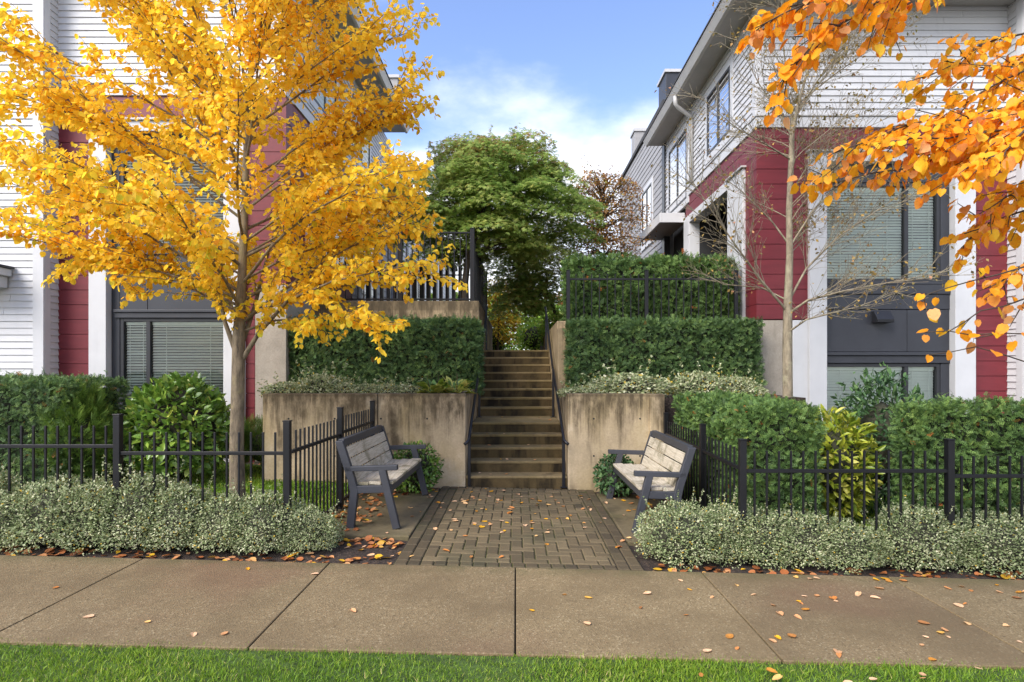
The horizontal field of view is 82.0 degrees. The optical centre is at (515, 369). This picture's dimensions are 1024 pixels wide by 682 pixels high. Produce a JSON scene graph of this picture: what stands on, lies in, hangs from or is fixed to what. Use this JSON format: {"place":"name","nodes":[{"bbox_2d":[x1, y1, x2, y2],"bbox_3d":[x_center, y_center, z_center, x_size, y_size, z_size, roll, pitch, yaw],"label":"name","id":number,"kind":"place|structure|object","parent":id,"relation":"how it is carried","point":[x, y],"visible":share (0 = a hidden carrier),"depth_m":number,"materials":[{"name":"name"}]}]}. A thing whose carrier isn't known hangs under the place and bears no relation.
{"place":"outdoors","nodes":[
{"label":"outdoors","id":0,"kind":"place"},
{"bbox_2d":[244,413,262,466],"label":"juniper shrub","id":1,"kind":"object","parent":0,"point":[257,442],"visible":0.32,"depth_m":8.40,"materials":[{"name":"green plant"}]},
{"bbox_2d":[0,555,1023,669],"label":"sidewalk","id":2,"kind":"structure","parent":0,"point":[403,609],"depth_m":3.84,"materials":[{"name":"beige concrete"}]},
{"bbox_2d":[0,637,1023,681],"bbox_3d":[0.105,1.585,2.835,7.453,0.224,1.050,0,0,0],"label":"grass","id":3,"kind":"structure","parent":0,"point":[708,663],"depth_m":3.12,"materials":[{"name":"green plant"}]},
{"bbox_2d":[734,0,1023,362],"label":"katsura tree","id":4,"kind":"object","parent":3,"relation":"on","point":[952,143],"visible":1,"depth_m":2.58,"materials":[{"name":"orange plant"}]},
{"bbox_2d":[0,462,1023,579],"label":"soil bed","id":5,"kind":"object","parent":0,"point":[338,553],"visible":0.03,"depth_m":4.96,"materials":[{"name":"brown soil"}]},
{"bbox_2d":[0,457,27,507],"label":"variegated shrub","id":6,"kind":"object","parent":5,"relation":"on","point":[4,478],"visible":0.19,"depth_m":5.18,"materials":[{"name":"green plant"}]},
{"bbox_2d":[0,474,71,549],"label":"variegated shrub","id":7,"kind":"object","parent":5,"relation":"on","point":[7,517],"visible":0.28,"depth_m":4.89,"materials":[{"name":"green plant"}]},
{"bbox_2d":[0,458,111,555],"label":"variegated shrub","id":8,"kind":"object","parent":5,"relation":"on","point":[35,522],"visible":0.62,"depth_m":4.87,"materials":[{"name":"green plant"}]},
{"bbox_2d":[0,368,132,490],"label":"yew hedge","id":9,"kind":"object","parent":5,"relation":"on","point":[25,398],"visible":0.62,"depth_m":6.83,"materials":[{"name":"green plant"}]},
{"bbox_2d":[39,455,146,555],"bbox_3d":[-3.582,1.132,5.045,0.787,0.838,0.591,0,0,-9],"label":"variegated shrub","id":10,"kind":"object","parent":5,"relation":"on","point":[83,530],"visible":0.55,"depth_m":4.90,"materials":[{"name":"green plant"}]},
{"bbox_2d":[84,447,188,553],"bbox_3d":[-3.241,1.111,5.090,0.867,0.903,0.714,0,0,-15],"label":"variegated shrub","id":11,"kind":"object","parent":5,"relation":"on","point":[122,522],"visible":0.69,"depth_m":4.90,"materials":[{"name":"green plant"}]},
{"bbox_2d":[0,414,291,553],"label":"iron fence","id":12,"kind":"object","parent":5,"relation":"on","point":[119,452],"visible":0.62,"depth_m":5.01,"materials":[{"name":"black metal"}]},
{"bbox_2d":[128,457,224,552],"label":"variegated shrub","id":13,"kind":"object","parent":5,"relation":"on","point":[171,517],"visible":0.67,"depth_m":4.92,"materials":[{"name":"green plant"}]},
{"bbox_2d":[17,461,347,511],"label":"lawn","id":14,"kind":"structure","parent":5,"relation":"on","point":[254,487],"depth_m":7.68,"materials":[{"name":"plant"}]},
{"bbox_2d":[25,373,123,482],"bbox_3d":[-5.287,0.765,7.094,0.985,1.453,1.064,0,0,-13],"label":"dwarf pine","id":15,"kind":"object","parent":14,"relation":"on","point":[89,423],"visible":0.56,"depth_m":6.94,"materials":[{"name":"green plant"}]},
{"bbox_2d":[118,371,230,483],"bbox_3d":[-4.402,0.748,7.698,1.472,1.488,1.287,0,0,16],"label":"laurel shrub","id":16,"kind":"object","parent":14,"relation":"on","point":[170,405],"visible":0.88,"depth_m":7.38,"materials":[{"name":"green plant"}]},
{"bbox_2d":[0,0,409,461],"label":"townhouse","id":17,"kind":"structure","parent":14,"relation":"on","point":[87,325],"depth_m":9.60,"materials":[{"name":"white wood"}]},
{"bbox_2d":[119,149,222,247],"bbox_3d":[-5.619,-2.800,9.700,1.755,1.633,0.160,0,0,0],"label":"window","id":18,"kind":"structure","parent":17,"relation":"in","point":[122,178],"depth_m":9.75,"materials":[{"name":"grey glass"}]},
{"bbox_2d":[120,318,222,399],"bbox_3d":[-5.619,-0.168,9.701,1.755,1.345,0.161,0,0,0],"label":"window","id":19,"kind":"structure","parent":17,"relation":"in","point":[150,323],"depth_m":9.75,"materials":[{"name":"grey glass"}]},
{"bbox_2d":[309,17,337,134],"bbox_3d":[-3.739,-5.647,11.500,0.055,1.625,1.680,0,0,0],"label":"window","id":20,"kind":"structure","parent":17,"relation":"in","point":[315,103],"depth_m":11.25,"materials":[{"name":"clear glass"}]},
{"bbox_2d":[305,168,347,270],"bbox_3d":[-3.739,-2.820,11.750,0.055,1.880,2.580,0,0,0],"label":"window","id":21,"kind":"structure","parent":17,"relation":"in","point":[342,260],"depth_m":11.83,"materials":[{"name":"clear glass"}]},
{"bbox_2d":[350,85,370,171],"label":"window","id":22,"kind":"structure","parent":17,"relation":"in","point":[369,152],"depth_m":14.43,"materials":[{"name":"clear glass"}]},
{"bbox_2d":[0,0,467,504],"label":"katsura tree","id":23,"kind":"object","parent":14,"relation":"on","point":[171,220],"visible":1,"depth_m":5.97,"materials":[{"name":"yellow plant"}]},
{"bbox_2d":[216,416,261,464],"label":"juniper shrub","id":24,"kind":"object","parent":14,"relation":"on","point":[245,441],"visible":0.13,"depth_m":8.51,"materials":[{"name":"green plant"}]},
{"bbox_2d":[176,478,260,552],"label":"variegated shrub","id":25,"kind":"object","parent":5,"relation":"on","point":[212,537],"visible":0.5,"depth_m":4.92,"materials":[{"name":"green plant"}]},
{"bbox_2d":[221,473,307,554],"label":"variegated shrub","id":26,"kind":"object","parent":5,"relation":"on","point":[265,531],"visible":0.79,"depth_m":4.91,"materials":[{"name":"green plant"}]},
{"bbox_2d":[275,492,339,556],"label":"variegated shrub","id":27,"kind":"object","parent":5,"relation":"on","point":[312,531],"visible":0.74,"depth_m":4.98,"materials":[{"name":"green plant"}]},
{"bbox_2d":[296,504,346,548],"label":"variegated shrub","id":28,"kind":"object","parent":5,"relation":"on","point":[341,534],"visible":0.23,"depth_m":5.26,"materials":[{"name":"green plant"}]},
{"bbox_2d":[292,401,374,516],"bbox_3d":[-1.924,1.023,6.476,0.065,1.221,2.713,0,0,1],"label":"iron fence","id":29,"kind":"object","parent":5,"relation":"on","point":[340,432],"visible":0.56,"depth_m":6.13,"materials":[{"name":"black metal"}]},
{"bbox_2d":[263,389,477,488],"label":"planter wall","id":30,"kind":"structure","parent":5,"relation":"on","point":[439,423],"depth_m":7.90,"materials":[{"name":"concrete"}]},
{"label":"planter soil","id":31,"kind":"structure","parent":30,"relation":"in","visible":0},
{"bbox_2d":[256,370,304,397],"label":"variegated shrub","id":32,"kind":"object","parent":31,"relation":"on","point":[279,387],"visible":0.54,"depth_m":8.15,"materials":[{"name":"green plant"}]},
{"bbox_2d":[283,372,314,392],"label":"variegated shrub","id":33,"kind":"object","parent":31,"relation":"on","point":[301,390],"visible":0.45,"depth_m":8.15,"materials":[{"name":"green plant"}]},
{"bbox_2d":[289,357,350,392],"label":"variegated shrub","id":34,"kind":"object","parent":31,"relation":"on","point":[316,382],"visible":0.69,"depth_m":8.19,"materials":[{"name":"green plant"}]},
{"bbox_2d":[322,371,362,392],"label":"variegated shrub","id":35,"kind":"object","parent":31,"relation":"on","point":[341,388],"visible":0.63,"depth_m":8.15,"materials":[{"name":"green plant"}]},
{"bbox_2d":[347,374,391,392],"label":"variegated shrub","id":36,"kind":"object","parent":31,"relation":"on","point":[366,389],"visible":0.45,"depth_m":8.21,"materials":[{"name":"green plant"}]},
{"bbox_2d":[365,374,404,392],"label":"variegated shrub","id":37,"kind":"object","parent":31,"relation":"on","point":[383,388],"visible":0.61,"depth_m":8.18,"materials":[{"name":"green plant"}]},
{"bbox_2d":[287,310,486,394],"bbox_3d":[-2.205,-0.264,10.217,3.399,1.481,1.367,0,0,0],"label":"yew hedge","id":38,"kind":"object","parent":31,"relation":"on","point":[417,349],"visible":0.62,"depth_m":9.70,"materials":[{"name":"green plant"}]},
{"bbox_2d":[380,375,428,392],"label":"variegated shrub","id":39,"kind":"object","parent":31,"relation":"on","point":[409,388],"visible":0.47,"depth_m":8.18,"materials":[{"name":"green plant"}]},
{"bbox_2d":[417,374,452,392],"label":"hosta plant","id":40,"kind":"object","parent":31,"relation":"on","point":[434,387],"visible":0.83,"depth_m":8.06,"materials":[{"name":"green plant"}]},
{"bbox_2d":[441,373,475,393],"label":"hosta plant","id":41,"kind":"object","parent":31,"relation":"on","point":[460,385],"visible":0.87,"depth_m":8.15,"materials":[{"name":"green plant"}]},
{"bbox_2d":[328,489,438,540],"bbox_3d":[-1.496,1.581,6.550,1.008,0.110,2.140,0,0,0],"label":"bench pad","id":42,"kind":"object","parent":5,"relation":"on","point":[379,526],"visible":0.37,"depth_m":6.21,"materials":[{"name":"concrete"}]},
{"bbox_2d":[335,425,427,529],"bbox_3d":[-1.416,1.115,6.492,0.627,0.867,1.602,0,0,1],"label":"park bench","id":43,"kind":"object","parent":42,"relation":"on","point":[390,473],"visible":0.99,"depth_m":5.97,"materials":[{"name":"wood"}]},
{"bbox_2d":[393,439,443,492],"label":"boxwood shrub","id":44,"kind":"object","parent":5,"relation":"on","point":[411,482],"visible":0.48,"depth_m":7.42,"materials":[{"name":"green plant"}]},
{"bbox_2d":[0,463,1021,579],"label":"leaf litter","id":45,"kind":"object","parent":5,"relation":"on","point":[380,542],"visible":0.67,"depth_m":4.88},
{"bbox_2d":[466,350,566,489],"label":"concrete staircase","id":46,"kind":"structure","parent":5,"relation":"on","point":[516,400],"depth_m":9.09,"materials":[{"name":"concrete"}]},
{"bbox_2d":[463,306,488,486],"bbox_3d":[-0.637,0.096,10.418,0.115,2.972,5.367,0,0,0],"label":"stair handrail","id":47,"kind":"object","parent":46,"relation":"on","point":[467,441],"visible":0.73,"depth_m":8.63,"materials":[{"name":"metal"}]},
{"bbox_2d":[544,306,569,487],"bbox_3d":[0.652,0.096,10.418,0.115,2.972,5.367,0,0,0],"label":"stair handrail","id":48,"kind":"object","parent":46,"relation":"on","point":[554,383],"visible":0.98,"depth_m":9.46,"materials":[{"name":"metal"}]},
{"bbox_2d":[393,486,644,570],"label":"brick paving","id":49,"kind":"structure","parent":5,"relation":"on","point":[506,541],"depth_m":5.68,"materials":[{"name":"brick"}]},
{"bbox_2d":[558,390,664,492],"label":"planter wall","id":50,"kind":"structure","parent":5,"relation":"on","point":[597,426],"depth_m":7.90,"materials":[{"name":"concrete"}]},
{"bbox_2d":[593,454,635,497],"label":"boxwood shrub","id":51,"kind":"object","parent":5,"relation":"on","point":[603,473],"visible":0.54,"depth_m":7.39,"materials":[{"name":"green plant"}]},
{"bbox_2d":[596,493,689,546],"bbox_3d":[1.531,1.655,6.550,0.978,0.110,2.140,0,0,0],"label":"bench pad","id":52,"kind":"object","parent":5,"relation":"on","point":[622,518],"visible":0.34,"depth_m":6.69,"materials":[{"name":"concrete"}]},
{"bbox_2d":[606,430,695,532],"bbox_3d":[1.446,1.186,6.557,0.627,0.867,1.602,0,0,-1],"label":"park bench","id":53,"kind":"object","parent":52,"relation":"on","point":[640,480],"visible":0.94,"depth_m":6.13,"materials":[{"name":"wood"}]},
{"bbox_2d":[632,487,735,571],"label":"variegated shrub","id":54,"kind":"object","parent":5,"relation":"on","point":[679,536],"visible":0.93,"depth_m":4.92,"materials":[{"name":"green plant"}]},
{"bbox_2d":[663,413,737,517],"bbox_3d":[1.970,1.149,6.466,0.067,1.155,2.693,0,0,1],"label":"iron fence","id":55,"kind":"object","parent":5,"relation":"on","point":[668,428],"visible":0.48,"depth_m":6.17,"materials":[{"name":"black metal"}]},
{"bbox_2d":[692,487,763,568],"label":"variegated shrub","id":56,"kind":"object","parent":5,"relation":"on","point":[733,522],"visible":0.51,"depth_m":4.97,"materials":[{"name":"green plant"}]},
{"bbox_2d":[671,387,828,521],"bbox_3d":[2.484,0.934,6.624,1.060,1.517,2.468,0,0,0],"label":"yew hedge","id":57,"kind":"object","parent":5,"relation":"on","point":[773,426],"visible":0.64,"depth_m":5.60,"materials":[{"name":"green plant"}]},
{"bbox_2d":[716,496,810,571],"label":"variegated shrub","id":58,"kind":"object","parent":5,"relation":"on","point":[762,544],"visible":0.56,"depth_m":4.94,"materials":[{"name":"green plant"}]},
{"bbox_2d":[766,500,854,568],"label":"variegated shrub","id":59,"kind":"object","parent":5,"relation":"on","point":[806,541],"visible":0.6,"depth_m":4.92,"materials":[{"name":"green plant"}]},
{"bbox_2d":[651,0,990,396],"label":"bare tree","id":60,"kind":"object","parent":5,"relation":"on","point":[799,100],"visible":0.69,"depth_m":8.25,"materials":[{"name":"brown plant"}]},
{"bbox_2d":[639,0,1023,440],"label":"townhouse","id":61,"kind":"structure","parent":5,"relation":"on","point":[828,353],"depth_m":9.62,"materials":[{"name":"white wood"}]},
{"bbox_2d":[667,119,688,212],"bbox_3d":[3.916,-4.720,14.225,0.055,1.880,1.830,0,0,0],"label":"window","id":62,"kind":"structure","parent":61,"relation":"in","point":[678,208],"depth_m":14.15,"materials":[{"name":"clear glass"}]},
{"bbox_2d":[705,53,733,165],"bbox_3d":[3.916,-4.940,11.360,0.055,1.480,1.560,0,0,0],"label":"window","id":63,"kind":"structure","parent":61,"relation":"in","point":[728,67],"depth_m":11.30,"materials":[{"name":"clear glass"}]},
{"bbox_2d":[827,364,939,436],"bbox_3d":[6.005,0.520,9.722,1.922,1.235,0.105,0,0,0],"label":"window","id":64,"kind":"structure","parent":61,"relation":"in","point":[929,382],"depth_m":9.75,"materials":[{"name":"grey glass"}]},
{"bbox_2d":[827,183,941,283],"bbox_3d":[6.005,-2.228,9.697,1.922,1.667,0.155,0,0,0],"label":"window","id":65,"kind":"structure","parent":61,"relation":"in","point":[903,219],"depth_m":9.75,"materials":[{"name":"grey glass"}]},
{"bbox_2d":[808,404,885,523],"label":"aucuba shrub","id":66,"kind":"object","parent":5,"relation":"on","point":[836,441],"visible":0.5,"depth_m":6.28,"materials":[{"name":"green plant"}]},
{"bbox_2d":[810,507,896,574],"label":"variegated shrub","id":67,"kind":"object","parent":5,"relation":"on","point":[854,551],"visible":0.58,"depth_m":4.89,"materials":[{"name":"green plant"}]},
{"bbox_2d":[853,525,895,565],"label":"variegated shrub","id":68,"kind":"object","parent":5,"relation":"on","point":[878,549],"visible":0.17,"depth_m":5.01,"materials":[{"name":"green plant"}]},
{"bbox_2d":[737,438,1023,569],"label":"iron fence","id":69,"kind":"object","parent":5,"relation":"on","point":[948,471],"visible":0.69,"depth_m":5.01,"materials":[{"name":"black metal"}]},
{"bbox_2d":[830,361,932,515],"bbox_3d":[4.301,0.827,6.884,1.171,1.857,1.062,0,0,33],"label":"nandina shrub","id":70,"kind":"object","parent":5,"relation":"on","point":[877,413],"visible":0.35,"depth_m":6.76,"materials":[{"name":"green plant"}]},
{"bbox_2d":[860,491,973,571],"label":"variegated shrub","id":71,"kind":"object","parent":5,"relation":"on","point":[920,541],"visible":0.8,"depth_m":4.91,"materials":[{"name":"green plant"}]},
{"bbox_2d":[919,506,987,573],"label":"variegated shrub","id":72,"kind":"object","parent":5,"relation":"on","point":[961,559],"visible":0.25,"depth_m":4.94,"materials":[{"name":"green plant"}]},
{"bbox_2d":[885,388,1023,525],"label":"yew hedge","id":73,"kind":"object","parent":5,"relation":"on","point":[979,432],"visible":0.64,"depth_m":5.62,"materials":[{"name":"green plant"}]},
{"bbox_2d":[933,499,1023,579],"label":"variegated shrub","id":74,"kind":"object","parent":5,"relation":"on","point":[1002,547],"visible":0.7,"depth_m":4.89,"materials":[{"name":"green plant"}]},
{"bbox_2d":[989,486,1023,571],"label":"variegated shrub","id":75,"kind":"object","parent":5,"relation":"on","point":[1016,514],"visible":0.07,"depth_m":5.14,"materials":[{"name":"green plant"}]},
{"bbox_2d":[357,0,719,349],"label":"sky","id":76,"kind":"structure","parent":0,"point":[586,74],"materials":[{"name":"blue"}]},
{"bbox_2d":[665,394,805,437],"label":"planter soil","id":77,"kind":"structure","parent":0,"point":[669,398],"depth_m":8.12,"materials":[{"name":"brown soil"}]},
{"bbox_2d":[556,379,600,397],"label":"variegated shrub","id":78,"kind":"object","parent":77,"relation":"on","point":[571,389],"visible":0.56,"depth_m":8.26,"materials":[{"name":"green plant"}]},
{"bbox_2d":[575,375,606,392],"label":"variegated shrub","id":79,"kind":"object","parent":77,"relation":"on","point":[595,389],"visible":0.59,"depth_m":8.18,"materials":[{"name":"green plant"}]},
{"bbox_2d":[590,372,626,392],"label":"variegated shrub","id":80,"kind":"object","parent":77,"relation":"on","point":[608,387],"visible":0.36,"depth_m":8.21,"materials":[{"name":"green plant"}]},
{"bbox_2d":[581,355,675,396],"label":"variegated shrub","id":81,"kind":"object","parent":77,"relation":"on","point":[641,383],"visible":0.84,"depth_m":8.16,"materials":[{"name":"green plant"}]},
{"bbox_2d":[561,311,767,393],"bbox_3d":[2.355,-0.258,9.486,3.271,1.424,0.688,0,0,0],"label":"yew hedge","id":82,"kind":"object","parent":77,"relation":"on","point":[732,344],"visible":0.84,"depth_m":9.31,"materials":[{"name":"green plant"}]},
{"bbox_2d":[668,353,726,395],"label":"variegated shrub","id":83,"kind":"object","parent":77,"relation":"on","point":[702,381],"visible":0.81,"depth_m":8.34,"materials":[{"name":"green plant"}]},
{"bbox_2d":[713,362,761,394],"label":"variegated shrub","id":84,"kind":"object","parent":77,"relation":"on","point":[738,385],"visible":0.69,"depth_m":8.48,"materials":[{"name":"green plant"}]},
{"bbox_2d":[742,379,770,395],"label":"variegated shrub","id":85,"kind":"object","parent":77,"relation":"on","point":[763,391],"visible":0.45,"depth_m":8.50,"materials":[{"name":"green plant"}]},
{"bbox_2d":[818,494,905,530],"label":"lawn grass","id":86,"kind":"structure","parent":0,"point":[867,514],"depth_m":6.69,"materials":[{"name":"green plant"}]},
{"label":"terrace soil","id":87,"kind":"structure","parent":0,"visible":0},
{"bbox_2d":[483,235,572,323],"bbox_3d":[0.319,-2.037,15.175,2.617,3.040,2.420,0,0,0],"label":"maple tree","id":88,"kind":"object","parent":87,"relation":"on","point":[528,292],"visible":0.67,"depth_m":14.81,"materials":[{"name":"green plant"}]},
{"bbox_2d":[537,312,562,346],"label":"path shrub","id":89,"kind":"object","parent":87,"relation":"on","point":[541,334],"visible":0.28,"depth_m":14.88,"materials":[{"name":"green plant"}]},
{"bbox_2d":[540,321,572,418],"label":"retaining wall","id":90,"kind":"structure","parent":87,"relation":"on","point":[557,338],"depth_m":9.94,"materials":[{"name":"concrete"}]},
{"bbox_2d":[566,270,737,327],"bbox_3d":[2.265,-1.126,9.790,2.858,1.052,0.068,0,0,0],"label":"iron fence","id":91,"kind":"object","parent":90,"relation":"on","point":[646,278],"visible":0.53,"depth_m":9.78,"materials":[{"name":"black metal"}]},
{"bbox_2d":[546,153,658,300],"bbox_3d":[2.214,-2.928,14.943,3.227,4.837,2.122,0,0,0],"label":"smoke tree","id":92,"kind":"object","parent":87,"relation":"on","point":[609,236],"visible":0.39,"depth_m":14.83,"materials":[{"name":"brown plant"}]},
{"bbox_2d":[558,248,740,327],"bbox_3d":[2.333,-1.323,10.588,3.225,1.573,1.596,0,0,0],"label":"yew hedge","id":93,"kind":"object","parent":87,"relation":"on","point":[602,264],"visible":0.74,"depth_m":10.01,"materials":[{"name":"dark green needle"},{"name":"twig"}]},
{"bbox_2d":[619,69,681,260],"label":"grey house","id":94,"kind":"structure","parent":87,"relation":"on","point":[643,173],"depth_m":17.65,"materials":[{"name":"white wood"}]},
{"bbox_2d":[641,176,652,251],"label":"window","id":95,"kind":"structure","parent":94,"relation":"in","point":[648,189],"depth_m":17.60,"materials":[{"name":"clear glass"}]},
{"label":"courtyard ground","id":96,"kind":"structure","parent":0,"visible":0},
{"bbox_2d":[390,188,457,300],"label":"grey house","id":97,"kind":"structure","parent":96,"relation":"on","point":[410,252],"depth_m":20.42,"materials":[{"name":"white"}]},
{"bbox_2d":[506,302,561,349],"bbox_3d":[1.403,-2.098,33.112,5.053,3.556,4.418,0,0,26],"label":"background tree","id":98,"kind":"object","parent":96,"relation":"on","point":[556,306],"visible":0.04,"depth_m":32.57,"materials":[{"name":"green plant"}]},
{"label":"terrace soil","id":99,"kind":"structure","parent":0,"visible":0},
{"bbox_2d":[318,228,474,300],"bbox_3d":[-2.264,-1.951,11.200,2.965,1.462,0.093,0,0,0],"label":"iron fence","id":100,"kind":"object","parent":99,"relation":"on","point":[472,264],"visible":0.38,"depth_m":11.19,"materials":[{"name":"black metal"}]},
{"bbox_2d":[312,301,491,360],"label":"retaining wall","id":101,"kind":"structure","parent":99,"relation":"on","point":[424,309],"depth_m":10.80,"materials":[{"name":"concrete"}]},
{"bbox_2d":[475,240,486,311],"bbox_3d":[-0.819,-1.921,13.573,0.093,1.462,4.547,0,0,0],"label":"iron fence","id":102,"kind":"object","parent":101,"relation":"on","point":[480,297],"visible":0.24,"depth_m":13.16,"materials":[{"name":"black metal"}]},
{"bbox_2d":[366,260,469,300],"bbox_3d":[-2.325,-1.916,14.400,2.668,1.512,0.118,0,0,0],"label":"railing","id":103,"kind":"object","parent":99,"relation":"on","point":[421,291],"visible":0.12,"depth_m":14.36,"materials":[{"name":"white metal"}]},
{"bbox_2d":[374,123,608,300],"bbox_3d":[-0.585,-3.205,12.902,5.337,4.093,4.007,0,0,0],"label":"maple tree","id":104,"kind":"object","parent":99,"relation":"on","point":[474,170],"visible":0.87,"depth_m":12.18,"materials":[{"name":"green plant"}]},
{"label":"path","id":105,"kind":"structure","parent":0,"visible":0},
{"bbox_2d":[492,319,512,349],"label":"path shrub","id":106,"kind":"object","parent":105,"relation":"on","point":[501,347],"visible":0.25,"depth_m":19.76,"materials":[{"name":"green plant"}]},
{"bbox_2d":[487,277,526,349],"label":"shrub","id":107,"kind":"object","parent":105,"relation":"on","point":[511,321],"visible":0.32,"depth_m":18.88,"materials":[{"name":"green plant"}]},
{"bbox_2d":[513,317,544,349],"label":"path shrub","id":108,"kind":"object","parent":105,"relation":"on","point":[530,334],"visible":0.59,"depth_m":17.27,"materials":[{"name":"green plant"}]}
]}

